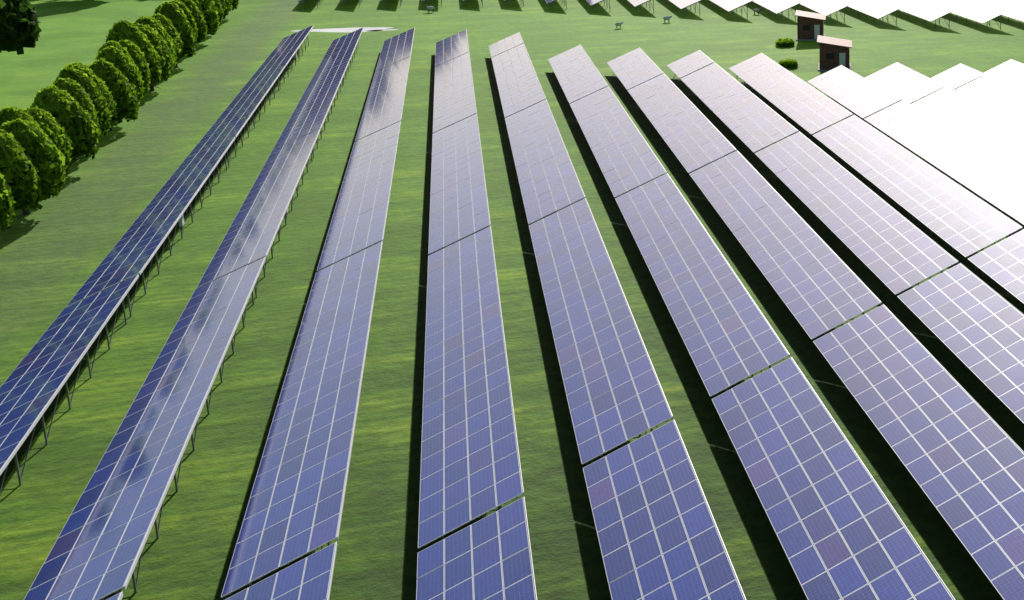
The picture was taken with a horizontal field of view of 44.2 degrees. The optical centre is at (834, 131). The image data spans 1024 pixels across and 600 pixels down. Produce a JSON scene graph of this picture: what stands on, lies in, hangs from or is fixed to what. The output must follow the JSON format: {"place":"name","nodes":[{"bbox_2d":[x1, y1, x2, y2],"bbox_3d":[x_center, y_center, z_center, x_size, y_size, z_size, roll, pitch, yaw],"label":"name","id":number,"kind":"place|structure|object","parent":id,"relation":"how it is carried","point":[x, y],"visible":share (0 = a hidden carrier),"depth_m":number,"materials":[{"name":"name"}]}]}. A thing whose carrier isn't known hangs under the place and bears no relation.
{"place":"outdoors","nodes":[
{"label":"outdoors","id":0,"kind":"place"},
{"bbox_2d":[0,0,1023,599],"bbox_3d":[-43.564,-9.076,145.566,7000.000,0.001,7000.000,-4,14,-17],"label":"ground","id":1,"kind":"structure","parent":0,"point":[54,250],"depth_m":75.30,"materials":[{"name":"green plant"}]},
{"bbox_2d":[0,172,16,231],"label":"hedge tree","id":2,"kind":"object","parent":1,"relation":"on","point":[7,213],"visible":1,"depth_m":77.17,"materials":[{"name":"green plant"}]},
{"bbox_2d":[0,0,41,54],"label":"meadow tree","id":3,"kind":"object","parent":1,"relation":"on","point":[20,28],"visible":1,"depth_m":127.72,"materials":[{"name":"green plant"}]},
{"bbox_2d":[0,129,42,228],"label":"hedge tree","id":4,"kind":"object","parent":1,"relation":"on","point":[19,171],"visible":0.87,"depth_m":80.13,"materials":[{"name":"green plant"}]},
{"bbox_2d":[0,105,56,164],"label":"hedge tree","id":5,"kind":"object","parent":1,"relation":"on","point":[8,113],"visible":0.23,"depth_m":85.50,"materials":[{"name":"green plant"}]},
{"bbox_2d":[0,118,67,214],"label":"hedge tree","id":6,"kind":"object","parent":1,"relation":"on","point":[40,151],"visible":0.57,"depth_m":83.03,"materials":[{"name":"green plant"}]},
{"bbox_2d":[23,106,72,167],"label":"hedge tree","id":7,"kind":"object","parent":1,"relation":"on","point":[52,128],"visible":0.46,"depth_m":89.99,"materials":[{"name":"green plant"}]},
{"bbox_2d":[29,84,100,174],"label":"hedge tree","id":8,"kind":"object","parent":1,"relation":"on","point":[68,114],"visible":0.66,"depth_m":93.26,"materials":[{"name":"green plant"}]},
{"bbox_2d":[33,77,99,132],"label":"hedge tree","id":9,"kind":"object","parent":1,"relation":"on","point":[76,91],"visible":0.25,"depth_m":96.92,"materials":[{"name":"green plant"}]},
{"bbox_2d":[53,66,112,137],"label":"hedge tree","id":10,"kind":"object","parent":1,"relation":"on","point":[92,89],"visible":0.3,"depth_m":100.82,"materials":[{"name":"green plant"}]},
{"bbox_2d":[64,61,117,125],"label":"hedge tree","id":11,"kind":"object","parent":1,"relation":"on","point":[104,88],"visible":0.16,"depth_m":103.97,"materials":[{"name":"green plant"}]},
{"bbox_2d":[89,58,139,130],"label":"hedge tree","id":12,"kind":"object","parent":1,"relation":"on","point":[122,89],"visible":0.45,"depth_m":107.30,"materials":[{"name":"green plant"}]},
{"bbox_2d":[94,40,143,82],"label":"hedge tree","id":13,"kind":"object","parent":1,"relation":"on","point":[115,44],"visible":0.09,"depth_m":114.13,"materials":[{"name":"green plant"}]},
{"bbox_2d":[94,46,144,122],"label":"hedge tree","id":14,"kind":"object","parent":1,"relation":"on","point":[119,59],"visible":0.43,"depth_m":110.45,"materials":[{"name":"green plant"}]},
{"bbox_2d":[105,20,161,97],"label":"hedge tree","id":15,"kind":"object","parent":1,"relation":"on","point":[121,30],"visible":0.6,"depth_m":120.61,"materials":[{"name":"green plant"}]},
{"bbox_2d":[116,39,151,94],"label":"hedge tree","id":16,"kind":"object","parent":1,"relation":"on","point":[135,53],"visible":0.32,"depth_m":117.43,"materials":[{"name":"green plant"}]},
{"bbox_2d":[131,16,173,84],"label":"hedge tree","id":17,"kind":"object","parent":1,"relation":"on","point":[152,23],"visible":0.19,"depth_m":127.66,"materials":[{"name":"green plant"}]},
{"bbox_2d":[135,23,174,90],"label":"hedge tree","id":18,"kind":"object","parent":1,"relation":"on","point":[161,47],"visible":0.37,"depth_m":124.80,"materials":[{"name":"green plant"}]},
{"bbox_2d":[0,25,313,491],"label":"solar row","id":19,"kind":"object","parent":1,"relation":"on","point":[34,383],"visible":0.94,"depth_m":66.77,"materials":[{"name":"blue glass"}]},
{"bbox_2d":[147,15,177,65],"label":"hedge tree","id":20,"kind":"object","parent":1,"relation":"on","point":[175,57],"visible":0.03,"depth_m":132.94,"materials":[{"name":"green plant"}]},
{"bbox_2d":[151,13,183,61],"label":"hedge tree","id":21,"kind":"object","parent":1,"relation":"on","point":[171,31],"visible":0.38,"depth_m":135.00,"materials":[{"name":"green plant"}]},
{"bbox_2d":[154,3,183,13],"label":"hedge tree","id":22,"kind":"object","parent":1,"relation":"on","point":[156,11],"visible":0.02,"depth_m":140.56,"materials":[{"name":"green plant"}]},
{"bbox_2d":[158,1,196,66],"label":"hedge tree","id":23,"kind":"object","parent":1,"relation":"on","point":[173,12],"visible":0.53,"depth_m":137.99,"materials":[{"name":"green plant"}]},
{"bbox_2d":[172,0,197,43],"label":"hedge tree","id":24,"kind":"object","parent":1,"relation":"on","point":[190,17],"visible":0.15,"depth_m":145.25,"materials":[{"name":"green plant"}]},
{"bbox_2d":[178,0,207,42],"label":"hedge tree","id":25,"kind":"object","parent":1,"relation":"on","point":[196,14],"visible":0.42,"depth_m":148.86,"materials":[{"name":"green plant"}]},
{"bbox_2d":[24,27,363,599],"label":"solar row","id":26,"kind":"object","parent":1,"relation":"on","point":[95,553],"visible":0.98,"depth_m":52.87,"materials":[{"name":"blue glass"}]},
{"bbox_2d":[192,0,204,45],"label":"hedge tree","id":27,"kind":"object","parent":1,"relation":"on","point":[197,2],"visible":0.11,"depth_m":152.34,"materials":[{"name":"green plant"}]},
{"bbox_2d":[197,0,219,41],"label":"hedge tree","id":28,"kind":"object","parent":1,"relation":"on","point":[210,11],"visible":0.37,"depth_m":154.85,"materials":[{"name":"green plant"}]},
{"bbox_2d":[213,0,223,24],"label":"hedge tree","id":29,"kind":"object","parent":1,"relation":"on","point":[217,3],"visible":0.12,"depth_m":162.33,"materials":[{"name":"green plant"}]},
{"bbox_2d":[218,0,225,25],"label":"hedge tree","id":30,"kind":"object","parent":1,"relation":"on","point":[223,3],"visible":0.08,"depth_m":167.05,"materials":[{"name":"green plant"}]},
{"bbox_2d":[224,0,230,15],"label":"hedge tree","id":31,"kind":"object","parent":1,"relation":"on","point":[226,10],"visible":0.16,"depth_m":170.43,"materials":[{"name":"green plant"}]},
{"bbox_2d":[222,0,238,18],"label":"hedge tree","id":32,"kind":"object","parent":1,"relation":"on","point":[235,3],"visible":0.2,"depth_m":176.81,"materials":[{"name":"green plant"}]},
{"bbox_2d":[221,28,414,599],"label":"solar row","id":33,"kind":"object","parent":1,"relation":"on","point":[294,509],"visible":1,"depth_m":52.94,"materials":[{"name":"blue glass"}]},
{"bbox_2d":[293,27,392,31],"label":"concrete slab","id":34,"kind":"object","parent":1,"relation":"on","point":[365,29],"visible":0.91,"depth_m":167.15,"materials":[{"name":"white concrete"}]},
{"bbox_2d":[425,6,434,11],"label":"sheep","id":35,"kind":"object","parent":1,"relation":"on","point":[432,8],"visible":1,"depth_m":183.72},
{"bbox_2d":[416,29,536,599],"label":"solar row","id":36,"kind":"object","parent":1,"relation":"on","point":[466,470],"visible":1,"depth_m":52.90,"materials":[{"name":"blue glass"}]},
{"bbox_2d":[545,0,566,8],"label":"solar row","id":37,"kind":"object","parent":1,"relation":"on","point":[549,1],"visible":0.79,"depth_m":187.05,"materials":[{"name":"blue glass"}]},
{"bbox_2d":[586,0,609,11],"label":"solar row","id":38,"kind":"object","parent":1,"relation":"on","point":[592,2],"visible":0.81,"depth_m":185.04,"materials":[{"name":"blue glass"}]},
{"bbox_2d":[489,32,745,599],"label":"solar row","id":39,"kind":"object","parent":1,"relation":"on","point":[674,543],"visible":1,"depth_m":52.79,"materials":[{"name":"blue glass"}]},
{"bbox_2d":[628,0,653,12],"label":"solar row","id":40,"kind":"object","parent":1,"relation":"on","point":[635,3],"visible":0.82,"depth_m":183.94,"materials":[{"name":"blue glass"}]},
{"bbox_2d":[663,16,671,21],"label":"sheep","id":41,"kind":"object","parent":1,"relation":"on","point":[667,18],"visible":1,"depth_m":173.62},
{"bbox_2d":[669,0,701,15],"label":"solar row","id":42,"kind":"object","parent":1,"relation":"on","point":[681,4],"visible":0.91,"depth_m":182.08,"materials":[{"name":"blue glass"}]},
{"bbox_2d":[710,0,752,17],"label":"solar row","id":43,"kind":"object","parent":1,"relation":"on","point":[730,5],"visible":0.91,"depth_m":180.38,"materials":[{"name":"blue glass"}]},
{"bbox_2d":[548,44,954,599],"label":"solar row","id":44,"kind":"object","parent":1,"relation":"on","point":[916,570],"visible":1,"depth_m":52.34,"materials":[{"name":"blue glass"}]},
{"bbox_2d":[752,0,800,19],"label":"solar row","id":45,"kind":"object","parent":1,"relation":"on","point":[777,6],"visible":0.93,"depth_m":178.93,"materials":[{"name":"blue glass"}]},
{"bbox_2d":[775,38,794,46],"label":"shrub","id":46,"kind":"object","parent":1,"relation":"on","point":[783,42],"visible":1,"depth_m":153.25,"materials":[{"name":"green plant"}]},
{"bbox_2d":[779,59,797,67],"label":"shrub","id":47,"kind":"object","parent":1,"relation":"on","point":[789,63],"visible":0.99,"depth_m":138.83,"materials":[{"name":"green plant"}]},
{"bbox_2d":[795,10,825,40],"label":"service hut","id":48,"kind":"object","parent":1,"relation":"on","point":[810,26],"visible":0.92,"depth_m":157.80,"materials":[{"name":"brick"}]},
{"bbox_2d":[607,48,1023,599],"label":"solar row","id":49,"kind":"object","parent":1,"relation":"on","point":[807,248],"visible":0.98,"depth_m":57.00,"materials":[{"name":"blue glass"}]},
{"bbox_2d":[797,0,850,21],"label":"solar row","id":50,"kind":"object","parent":1,"relation":"on","point":[827,7],"visible":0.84,"depth_m":177.68,"materials":[{"name":"blue glass"}]},
{"bbox_2d":[817,35,851,70],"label":"service hut","id":51,"kind":"object","parent":1,"relation":"on","point":[834,52],"visible":0.91,"depth_m":136.88,"materials":[{"name":"brick"}]},
{"bbox_2d":[667,50,1023,422],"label":"solar row","id":52,"kind":"object","parent":1,"relation":"on","point":[967,317],"visible":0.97,"depth_m":72.82,"materials":[{"name":"blue glass"}]},
{"bbox_2d":[842,0,902,25],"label":"solar row","id":53,"kind":"object","parent":1,"relation":"on","point":[878,9],"visible":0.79,"depth_m":175.73,"materials":[{"name":"blue glass"}]},
{"bbox_2d":[729,53,1023,303],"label":"solar row","id":54,"kind":"object","parent":1,"relation":"on","point":[963,221],"visible":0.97,"depth_m":86.74,"materials":[{"name":"blue glass"}]},
{"bbox_2d":[807,65,1023,224],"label":"solar row","id":55,"kind":"object","parent":1,"relation":"on","point":[994,178],"visible":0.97,"depth_m":97.50,"materials":[{"name":"blue glass"}]},
{"bbox_2d":[886,0,955,27],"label":"solar row","id":56,"kind":"object","parent":1,"relation":"on","point":[929,10],"visible":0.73,"depth_m":173.99,"materials":[{"name":"blue glass"}]},
{"bbox_2d":[865,62,1023,167],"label":"solar row","id":57,"kind":"object","parent":1,"relation":"on","point":[1000,133],"visible":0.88,"depth_m":108.42,"materials":[{"name":"blue glass"}]},
{"bbox_2d":[930,0,1007,28],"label":"solar row","id":58,"kind":"object","parent":1,"relation":"on","point":[976,11],"visible":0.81,"depth_m":172.73,"materials":[{"name":"blue glass"}]},
{"bbox_2d":[931,64,1023,123],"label":"solar row","id":59,"kind":"object","parent":1,"relation":"on","point":[1007,99],"visible":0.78,"depth_m":117.29,"materials":[{"name":"blue glass"}]},
{"bbox_2d":[974,0,1023,25],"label":"solar row","id":60,"kind":"object","parent":1,"relation":"on","point":[1014,9],"visible":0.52,"depth_m":175.68,"materials":[{"name":"blue glass"}]},
{"bbox_2d":[983,59,1023,89],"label":"solar row","id":61,"kind":"object","parent":1,"relation":"on","point":[1011,72],"visible":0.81,"depth_m":126.16,"materials":[{"name":"glass"}]}
]}

